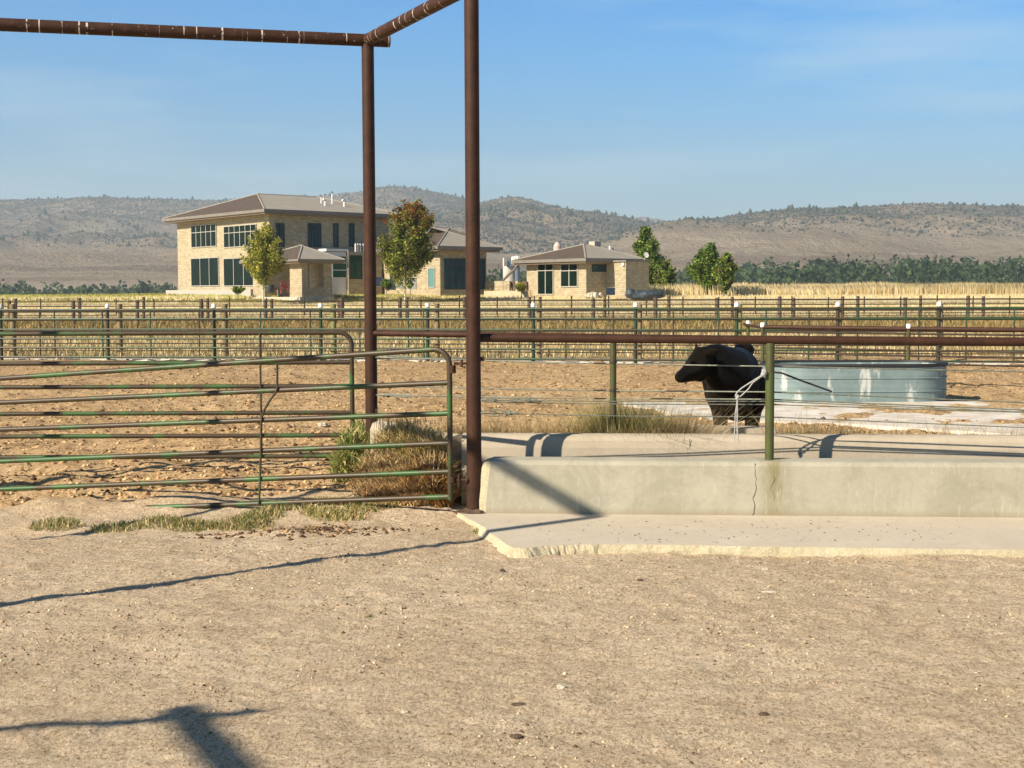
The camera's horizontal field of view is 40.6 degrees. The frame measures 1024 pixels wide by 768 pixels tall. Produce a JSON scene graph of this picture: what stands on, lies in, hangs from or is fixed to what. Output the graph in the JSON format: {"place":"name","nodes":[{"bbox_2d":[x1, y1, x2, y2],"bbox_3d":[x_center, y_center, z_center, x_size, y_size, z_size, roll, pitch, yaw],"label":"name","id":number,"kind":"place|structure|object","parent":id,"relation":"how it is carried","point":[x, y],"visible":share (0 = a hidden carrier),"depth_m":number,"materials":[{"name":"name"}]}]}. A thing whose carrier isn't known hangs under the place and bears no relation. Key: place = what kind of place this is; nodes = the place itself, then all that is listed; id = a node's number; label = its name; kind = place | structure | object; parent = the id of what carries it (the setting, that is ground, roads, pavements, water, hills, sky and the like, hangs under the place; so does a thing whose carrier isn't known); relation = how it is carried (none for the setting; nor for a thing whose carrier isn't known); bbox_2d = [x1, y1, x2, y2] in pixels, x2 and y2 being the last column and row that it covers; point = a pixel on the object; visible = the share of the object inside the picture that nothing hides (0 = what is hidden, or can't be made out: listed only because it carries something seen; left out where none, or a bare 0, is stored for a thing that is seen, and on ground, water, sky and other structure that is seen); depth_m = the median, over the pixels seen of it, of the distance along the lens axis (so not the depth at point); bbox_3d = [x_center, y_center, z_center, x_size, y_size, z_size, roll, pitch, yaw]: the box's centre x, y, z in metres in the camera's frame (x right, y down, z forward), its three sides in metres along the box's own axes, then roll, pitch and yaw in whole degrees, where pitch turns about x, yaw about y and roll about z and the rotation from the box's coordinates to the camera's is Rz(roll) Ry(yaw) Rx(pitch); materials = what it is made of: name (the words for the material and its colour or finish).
{"place":"outdoors","nodes":[
{"label":"outdoors","id":0,"kind":"place"},
{"bbox_2d":[0,293,220,303],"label":"lawn grass","id":1,"kind":"structure","parent":0,"point":[134,295],"depth_m":117.78,"materials":[{"name":"plant"}]},
{"bbox_2d":[221,293,483,302],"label":"lawn grass","id":2,"kind":"structure","parent":0,"point":[361,295],"depth_m":111.95,"materials":[{"name":"plant"}]},
{"bbox_2d":[0,293,1023,767],"bbox_3d":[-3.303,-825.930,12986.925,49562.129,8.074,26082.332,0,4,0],"label":"ground","id":3,"kind":"structure","parent":0,"point":[656,709],"depth_m":7.73,"materials":[{"name":"beige soil"}]},
{"bbox_2d":[29,495,373,533],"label":"ground weeds","id":4,"kind":"object","parent":3,"relation":"on","point":[238,522],"visible":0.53,"depth_m":11.65,"materials":[{"name":"green plant"}]},
{"bbox_2d":[231,286,245,298],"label":"shrub","id":5,"kind":"object","parent":3,"relation":"on","point":[237,290],"visible":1,"depth_m":113.45,"materials":[{"name":"green plant"}]},
{"bbox_2d":[0,0,485,514],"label":"overhead gantry","id":6,"kind":"object","parent":3,"relation":"on","point":[368,42],"visible":0.82,"depth_m":12.82,"materials":[{"name":"brown metal"}]},
{"bbox_2d":[0,330,354,458],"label":"tube gate","id":7,"kind":"structure","parent":6,"relation":"attached to","point":[350,362],"depth_m":14.47,"materials":[{"name":"metal"}]},
{"bbox_2d":[0,347,468,507],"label":"tube gate","id":8,"kind":"structure","parent":6,"relation":"attached to","point":[448,443],"depth_m":12.04,"materials":[{"name":"metal"}]},
{"bbox_2d":[239,221,287,302],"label":"tree","id":9,"kind":"object","parent":3,"relation":"on","point":[270,257],"visible":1,"depth_m":104.18,"materials":[{"name":"green plant"}]},
{"bbox_2d":[265,285,273,291],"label":"planter pot","id":10,"kind":"object","parent":3,"relation":"on","point":[269,288],"visible":0.78,"depth_m":106.64,"materials":[{"name":"grey"}]},
{"bbox_2d":[273,283,279,292],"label":"garden chair","id":11,"kind":"object","parent":3,"relation":"on","point":[275,286],"visible":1,"depth_m":107.52,"materials":[{"name":"grey"}]},
{"bbox_2d":[162,193,396,296],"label":"stone building","id":12,"kind":"structure","parent":3,"relation":"on","point":[211,239],"depth_m":122.17,"materials":[{"name":"stone"}]},
{"bbox_2d":[191,224,216,247],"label":"window","id":13,"kind":"structure","parent":12,"relation":"in","point":[205,235],"depth_m":126.29,"materials":[{"name":"teal glass"}]},
{"bbox_2d":[191,257,218,285],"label":"window","id":14,"kind":"structure","parent":12,"relation":"in","point":[204,271],"depth_m":126.41,"materials":[{"name":"teal glass"}]},
{"bbox_2d":[223,257,252,285],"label":"window","id":15,"kind":"structure","parent":12,"relation":"in","point":[234,273],"depth_m":122.05,"materials":[{"name":"teal glass"}]},
{"bbox_2d":[223,224,256,247],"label":"window","id":16,"kind":"structure","parent":12,"relation":"in","point":[235,235],"depth_m":121.45,"materials":[{"name":"teal glass"}]},
{"bbox_2d":[276,223,284,246],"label":"window","id":17,"kind":"structure","parent":12,"relation":"in","point":[280,227],"depth_m":118.12,"materials":[{"name":"teal glass"}]},
{"bbox_2d":[308,223,321,246],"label":"window","id":18,"kind":"structure","parent":12,"relation":"in","point":[314,229],"depth_m":120.24,"materials":[{"name":"teal glass"}]},
{"bbox_2d":[333,223,338,246],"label":"window","id":19,"kind":"structure","parent":12,"relation":"in","point":[335,225],"depth_m":121.66,"materials":[{"name":"teal glass"}]},
{"bbox_2d":[332,255,346,277],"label":"window","id":20,"kind":"structure","parent":12,"relation":"in","point":[338,270],"depth_m":119.37,"materials":[{"name":"green glass"}]},
{"bbox_2d":[349,223,354,246],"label":"window","id":21,"kind":"structure","parent":12,"relation":"in","point":[351,225],"depth_m":122.73,"materials":[{"name":"teal glass"}]},
{"bbox_2d":[349,255,362,278],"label":"window","id":22,"kind":"structure","parent":12,"relation":"in","point":[355,261],"depth_m":120.04,"materials":[{"name":"green glass"}]},
{"bbox_2d":[279,281,288,292],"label":"garden chair","id":23,"kind":"object","parent":3,"relation":"on","point":[284,285],"visible":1,"depth_m":106.98,"materials":[{"name":"red plastic"}]},
{"bbox_2d":[239,244,345,300],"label":"porch pavilion","id":24,"kind":"structure","parent":3,"relation":"on","point":[306,272],"depth_m":110.06,"materials":[{"name":"stone"}]},
{"bbox_2d":[172,522,438,540],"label":"manure crumbs","id":25,"kind":"object","parent":3,"relation":"on","point":[330,529],"visible":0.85,"depth_m":10.88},
{"bbox_2d":[317,422,328,426],"bbox_3d":[-2.655,0.576,19.401,0.166,0.078,0.129,0,4,0],"label":"stone","id":26,"kind":"object","parent":3,"relation":"on","point":[321,424],"visible":0.98,"depth_m":19.36,"materials":[{"name":"beige stone"}]},
{"bbox_2d":[318,413,371,483],"bbox_3d":[-1.474,0.636,13.960,0.985,0.708,1.195,0,4,0],"label":"green weed","id":27,"kind":"object","parent":3,"relation":"on","point":[341,461],"visible":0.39,"depth_m":13.70,"materials":[{"name":"green plant"}]},
{"bbox_2d":[258,498,465,531],"bbox_3d":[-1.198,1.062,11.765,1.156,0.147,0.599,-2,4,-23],"label":"ground weeds","id":28,"kind":"object","parent":3,"relation":"on","point":[354,513],"visible":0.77,"depth_m":11.66,"materials":[{"name":"green plant"}]},
{"bbox_2d":[344,448,406,496],"bbox_3d":[-1.070,0.807,12.400,1.122,0.536,0.762,2,4,33],"label":"tumbleweed","id":29,"kind":"object","parent":3,"relation":"on","point":[377,462],"visible":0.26,"depth_m":12.39,"materials":[{"name":"brown plant"}]},
{"bbox_2d":[376,277,382,285],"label":"storage bin","id":30,"kind":"object","parent":3,"relation":"on","point":[378,280],"visible":0.82,"depth_m":112.69,"materials":[{"name":"blue plastic"}]},
{"bbox_2d":[380,278,393,298],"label":"shrub","id":31,"kind":"object","parent":3,"relation":"on","point":[386,284],"visible":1,"depth_m":111.69,"materials":[{"name":"green plant"}]},
{"bbox_2d":[351,477,454,506],"bbox_3d":[-0.929,0.945,12.034,1.048,0.314,0.638,2,4,27],"label":"tumbleweed","id":32,"kind":"object","parent":3,"relation":"on","point":[379,489],"visible":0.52,"depth_m":11.98,"materials":[{"name":"brown plant"}]},
{"bbox_2d":[376,199,441,299],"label":"tree","id":33,"kind":"object","parent":3,"relation":"on","point":[399,255],"visible":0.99,"depth_m":105.61,"materials":[{"name":"green plant"}]},
{"bbox_2d":[406,281,413,297],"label":"shrub","id":34,"kind":"object","parent":3,"relation":"on","point":[411,286],"visible":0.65,"depth_m":110.68,"materials":[{"name":"green plant"}]},
{"bbox_2d":[355,404,465,504],"bbox_3d":[-0.963,0.630,12.557,0.771,0.852,1.828,-2,4,-29],"label":"tumbleweed","id":35,"kind":"object","parent":3,"relation":"on","point":[405,431],"visible":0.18,"depth_m":12.31,"materials":[{"name":"beige plant"}]},
{"bbox_2d":[407,278,416,288],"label":"air conditioner","id":36,"kind":"object","parent":3,"relation":"on","point":[415,285],"visible":0.51,"depth_m":112.22,"materials":[{"name":"grey metal"}]},
{"bbox_2d":[370,421,461,499],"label":"barrier wall","id":37,"kind":"structure","parent":3,"relation":"on","point":[457,452],"depth_m":12.25,"materials":[{"name":"concrete"}]},
{"bbox_2d":[384,450,465,507],"bbox_3d":[-0.730,0.813,11.951,0.887,0.553,0.615,3,5,41],"label":"tumbleweed","id":38,"kind":"object","parent":3,"relation":"on","point":[440,483],"visible":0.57,"depth_m":11.87,"materials":[{"name":"brown plant"}]},
{"bbox_2d":[359,227,502,295],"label":"garage wing","id":39,"kind":"structure","parent":3,"relation":"on","point":[445,274],"depth_m":116.93,"materials":[{"name":"beige brick"}]},
{"bbox_2d":[390,274,395,289],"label":"door","id":40,"kind":"structure","parent":39,"relation":"in","point":[393,288],"depth_m":120.92,"materials":[{"name":"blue plastic"}]},
{"bbox_2d":[428,268,434,287],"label":"door","id":41,"kind":"structure","parent":39,"relation":"in","point":[431,271],"depth_m":116.54,"materials":[{"name":"teal paint"}]},
{"bbox_2d":[444,258,465,288],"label":"glass door","id":42,"kind":"structure","parent":39,"relation":"in","point":[454,268],"depth_m":116.60,"materials":[{"name":"blue glass"}]},
{"bbox_2d":[480,259,485,288],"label":"glass door","id":43,"kind":"structure","parent":39,"relation":"in","point":[482,261],"depth_m":118.52,"materials":[{"name":"blue glass"}]},
{"bbox_2d":[2,295,1009,316],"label":"pasture fence","id":44,"kind":"object","parent":3,"relation":"on","point":[571,303],"visible":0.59,"depth_m":87.16,"materials":[{"name":"brown metal"}]},
{"bbox_2d":[484,281,527,297],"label":"garden wall","id":45,"kind":"structure","parent":3,"relation":"on","point":[505,286],"depth_m":117.01,"materials":[{"name":"stone"}]},
{"bbox_2d":[502,256,520,280],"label":"silo","id":46,"kind":"object","parent":3,"relation":"on","point":[511,273],"visible":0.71,"depth_m":376.33,"materials":[{"name":"metal"}]},
{"bbox_2d":[0,302,1023,362],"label":"panel fence","id":47,"kind":"object","parent":3,"relation":"on","point":[736,307],"visible":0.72,"depth_m":37.29,"materials":[{"name":"metal"}]},
{"bbox_2d":[0,253,1023,294],"bbox_3d":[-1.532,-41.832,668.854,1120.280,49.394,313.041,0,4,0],"label":"woodland","id":48,"kind":"object","parent":3,"relation":"on","point":[909,269],"visible":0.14,"depth_m":561.94,"materials":[{"name":"green plant"}]},
{"bbox_2d":[0,357,1023,505],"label":"manure clods","id":49,"kind":"object","parent":3,"relation":"on","point":[199,489],"visible":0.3,"depth_m":18.03,"materials":[{"name":"brown soil"}]},
{"bbox_2d":[2,304,1023,360],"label":"wood post fence","id":50,"kind":"object","parent":3,"relation":"on","point":[224,343],"visible":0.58,"depth_m":39.53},
{"bbox_2d":[2,296,1023,323],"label":"pasture fence","id":51,"kind":"object","parent":3,"relation":"on","point":[655,304],"visible":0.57,"depth_m":78.48,"materials":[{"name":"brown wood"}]},
{"bbox_2d":[2,295,1023,321],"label":"pasture fence","id":52,"kind":"object","parent":3,"relation":"on","point":[604,300],"visible":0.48,"depth_m":81.41,"materials":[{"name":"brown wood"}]},
{"bbox_2d":[3,328,1023,359],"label":"weeds","id":53,"kind":"object","parent":3,"relation":"on","point":[171,353],"visible":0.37,"depth_m":45.03,"materials":[{"name":"beige plant"}]},
{"bbox_2d":[3,312,1023,336],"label":"weeds","id":54,"kind":"object","parent":3,"relation":"on","point":[503,324],"visible":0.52,"depth_m":71.94,"materials":[{"name":"beige plant"}]},
{"bbox_2d":[4,358,1023,364],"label":"concrete strip","id":55,"kind":"object","parent":3,"relation":"on","point":[358,360],"visible":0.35,"depth_m":38.52,"materials":[{"name":"beige concrete"}]},
{"bbox_2d":[509,734,522,738],"bbox_3d":[0.018,1.481,5.813,0.062,0.019,0.044,0,4,0],"label":"dirt clod","id":56,"kind":"object","parent":3,"relation":"on","point":[517,736],"visible":1,"depth_m":5.80,"materials":[{"name":"brown soil"}]},
{"bbox_2d":[511,702,525,705],"bbox_3d":[0.030,1.457,6.290,0.069,0.012,0.042,0,4,0],"label":"dirt clod","id":57,"kind":"object","parent":3,"relation":"on","point":[518,704],"visible":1,"depth_m":6.28,"materials":[{"name":"brown soil"}]},
{"bbox_2d":[513,282,526,297],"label":"shrub","id":58,"kind":"object","parent":3,"relation":"on","point":[521,287],"visible":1,"depth_m":113.53,"materials":[{"name":"green plant"}]},
{"bbox_2d":[556,685,566,689],"bbox_3d":[0.234,1.428,6.507,0.051,0.025,0.039,0,4,0],"label":"stone","id":59,"kind":"object","parent":3,"relation":"on","point":[560,687],"visible":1,"depth_m":6.50,"materials":[{"name":"white stone"}]},
{"bbox_2d":[416,404,726,437],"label":"dry weeds","id":60,"kind":"object","parent":3,"relation":"on","point":[529,429],"visible":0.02,"depth_m":12.45,"materials":[{"name":"beige plant"}]},
{"bbox_2d":[512,241,650,298],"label":"stone house","id":61,"kind":"structure","parent":3,"relation":"on","point":[580,270],"depth_m":112.92,"materials":[{"name":"stone"}]},
{"bbox_2d":[537,264,553,294],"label":"glass door","id":62,"kind":"structure","parent":61,"relation":"in","point":[545,273],"depth_m":115.38,"materials":[{"name":"teal"}]},
{"bbox_2d":[560,263,577,286],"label":"window","id":63,"kind":"structure","parent":61,"relation":"in","point":[568,272],"depth_m":113.15,"materials":[{"name":"teal glass"}]},
{"bbox_2d":[592,264,606,271],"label":"window","id":64,"kind":"structure","parent":61,"relation":"in","point":[595,268],"depth_m":112.46,"materials":[{"name":"teal glass"}]},
{"bbox_2d":[585,292,602,298],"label":"rock pile","id":65,"kind":"object","parent":3,"relation":"on","point":[595,295],"visible":0.98,"depth_m":108.37,"materials":[{"name":"stone"}]},
{"bbox_2d":[606,288,614,294],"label":"storage bin","id":66,"kind":"object","parent":3,"relation":"on","point":[610,291],"visible":1,"depth_m":109.76,"materials":[{"name":"blue plastic"}]},
{"bbox_2d":[548,385,694,433],"bbox_3d":[0.985,0.513,12.513,1.516,1.054,1.134,0,4,0],"label":"grass tuft","id":67,"kind":"object","parent":3,"relation":"on","point":[607,426],"visible":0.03,"depth_m":12.40,"materials":[{"name":"plant"}]},
{"bbox_2d":[625,288,663,298],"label":"tarp pile","id":68,"kind":"object","parent":3,"relation":"on","point":[631,293],"visible":0.89,"depth_m":107.81,"materials":[{"name":"grey plastic"}]},
{"bbox_2d":[632,225,669,286],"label":"tree","id":69,"kind":"object","parent":3,"relation":"on","point":[647,243],"visible":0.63,"depth_m":127.02,"materials":[{"name":"green plant"}]},
{"bbox_2d":[652,259,678,286],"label":"tree","id":70,"kind":"object","parent":3,"relation":"on","point":[666,274],"visible":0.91,"depth_m":123.29,"materials":[{"name":"green plant"}]},
{"bbox_2d":[576,394,763,453],"bbox_3d":[1.430,0.543,12.445,1.888,0.993,1.726,0,4,0],"label":"grass tuft","id":71,"kind":"object","parent":3,"relation":"on","point":[687,427],"visible":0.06,"depth_m":12.31,"materials":[{"name":"plant"}]},
{"bbox_2d":[373,330,1023,432],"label":"cable fence","id":72,"kind":"object","parent":3,"relation":"on","point":[612,390],"visible":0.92,"depth_m":12.22,"materials":[{"name":"brown metal"}]},
{"bbox_2d":[683,242,719,294],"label":"tree","id":73,"kind":"object","parent":3,"relation":"on","point":[702,267],"visible":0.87,"depth_m":117.02,"materials":[{"name":"green plant"}]},
{"bbox_2d":[675,344,764,425],"bbox_3d":[2.434,0.170,15.376,0.874,1.308,2.703,1,4,15],"label":"bull","id":74,"kind":"object","parent":3,"relation":"on","point":[721,378],"visible":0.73,"depth_m":14.55,"materials":[{"name":"black"}]},
{"bbox_2d":[711,252,739,295],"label":"tree","id":75,"kind":"object","parent":3,"relation":"on","point":[724,270],"visible":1,"depth_m":114.82,"materials":[{"name":"green plant"}]},
{"bbox_2d":[691,425,777,433],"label":"concrete block","id":76,"kind":"structure","parent":3,"relation":"on","point":[754,431],"depth_m":13.48,"materials":[{"name":"beige concrete"}]},
{"bbox_2d":[448,509,1023,557],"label":"apron slab","id":77,"kind":"structure","parent":3,"relation":"on","point":[510,535],"depth_m":10.38,"materials":[{"name":"concrete"}]},
{"bbox_2d":[462,433,1023,517],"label":"feed bunk","id":78,"kind":"object","parent":77,"relation":"on","point":[924,475],"visible":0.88,"depth_m":11.36,"materials":[{"name":"concrete"}]},
{"bbox_2d":[480,334,1023,459],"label":"bunk fence","id":79,"kind":"object","parent":78,"relation":"on","point":[770,342],"visible":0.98,"depth_m":11.35,"materials":[{"name":"brown metal"}]},
{"bbox_2d":[734,369,766,441],"bbox_3d":[1.955,0.174,11.336,0.269,0.602,0.048,0,4,2],"label":"rope","id":80,"kind":"object","parent":79,"relation":"hanging from","point":[763,372],"visible":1,"depth_m":11.33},
{"bbox_2d":[775,371,831,392],"bbox_3d":[2.416,-0.019,11.543,0.511,0.181,0.016,0,4,4],"label":"hose","id":81,"kind":"object","parent":79,"relation":"hanging from","point":[806,382],"visible":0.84,"depth_m":11.54,"materials":[{"name":"black rubber"}]},
{"bbox_2d":[549,520,959,541],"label":"manure crumbs","id":82,"kind":"object","parent":77,"relation":"on","point":[756,527],"visible":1,"depth_m":10.51,"materials":[{"name":"brown soil"}]},
{"bbox_2d":[758,711,768,715],"bbox_3d":[1.110,1.455,6.095,0.046,0.022,0.037,0,4,0],"label":"dirt clod","id":83,"kind":"object","parent":3,"relation":"on","point":[764,713],"visible":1,"depth_m":6.09,"materials":[{"name":"brown soil"}]},
{"bbox_2d":[761,590,776,592],"bbox_3d":[1.599,1.287,8.565,0.104,0.017,0.053,0,4,0],"label":"stone","id":84,"kind":"object","parent":3,"relation":"on","point":[770,591],"visible":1,"depth_m":8.55,"materials":[{"name":"beige stone"}]},
{"bbox_2d":[749,409,880,433],"bbox_3d":[2.697,0.584,12.341,1.356,0.905,1.032,0,4,0],"label":"grass tuft","id":85,"kind":"object","parent":3,"relation":"on","point":[817,431],"visible":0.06,"depth_m":12.35,"materials":[{"name":"beige plant"}]},
{"bbox_2d":[622,401,1023,434],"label":"concrete pad","id":86,"kind":"object","parent":3,"relation":"on","point":[980,417],"visible":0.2,"depth_m":20.16,"materials":[{"name":"beige concrete"}]},
{"bbox_2d":[759,360,947,401],"bbox_3d":[5.781,-0.061,23.432,3.155,0.628,1.500,0,4,0],"label":"water tank","id":87,"kind":"object","parent":86,"relation":"on","point":[908,383],"visible":0.72,"depth_m":22.72,"materials":[{"name":"metal"}]},
{"bbox_2d":[743,321,1023,366],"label":"pipe fence","id":88,"kind":"object","parent":3,"relation":"on","point":[908,328],"visible":0.88,"depth_m":26.57,"materials":[{"name":"metal"}]},
{"bbox_2d":[810,412,1023,434],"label":"dry weeds","id":89,"kind":"object","parent":3,"relation":"on","point":[896,431],"visible":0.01,"depth_m":12.34,"materials":[{"name":"beige plant"}]},
{"bbox_2d":[0,186,1023,293],"bbox_3d":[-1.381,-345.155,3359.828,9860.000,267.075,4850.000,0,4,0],"label":"hills","id":90,"kind":"structure","parent":0,"point":[86,264],"depth_m":1599.39,"materials":[{"name":"brown soil"}]},
{"bbox_2d":[0,183,1019,246],"bbox_3d":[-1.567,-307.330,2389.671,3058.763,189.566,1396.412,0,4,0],"label":"hill pines","id":91,"kind":"object","parent":90,"relation":"on","point":[950,205],"visible":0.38,"depth_m":1988.10,"materials":[{"name":"green plant"}]},
{"bbox_2d":[0,184,1023,253],"bbox_3d":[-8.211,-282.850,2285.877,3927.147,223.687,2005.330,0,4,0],"label":"hill shrubs","id":92,"kind":"object","parent":90,"relation":"on","point":[627,224],"visible":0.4,"depth_m":1945.17,"materials":[{"name":"green plant"}]},
{"bbox_2d":[0,292,1023,317],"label":"dry grass","id":93,"kind":"structure","parent":0,"point":[192,315],"depth_m":101.43,"materials":[{"name":"yellow plant"}]},
{"bbox_2d":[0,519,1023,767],"bbox_3d":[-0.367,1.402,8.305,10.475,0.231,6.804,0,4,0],"label":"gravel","id":94,"kind":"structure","parent":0,"point":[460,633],"depth_m":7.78,"materials":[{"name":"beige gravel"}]},
{"bbox_2d":[0,0,1023,220],"label":"sky","id":95,"kind":"structure","parent":0,"point":[667,110],"materials":[{"name":"blue"}]},
{"bbox_2d":[484,280,1023,295],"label":"dry grass","id":96,"kind":"structure","parent":0,"point":[872,287],"depth_m":117.68,"materials":[{"name":"yellow plant"}]}
]}

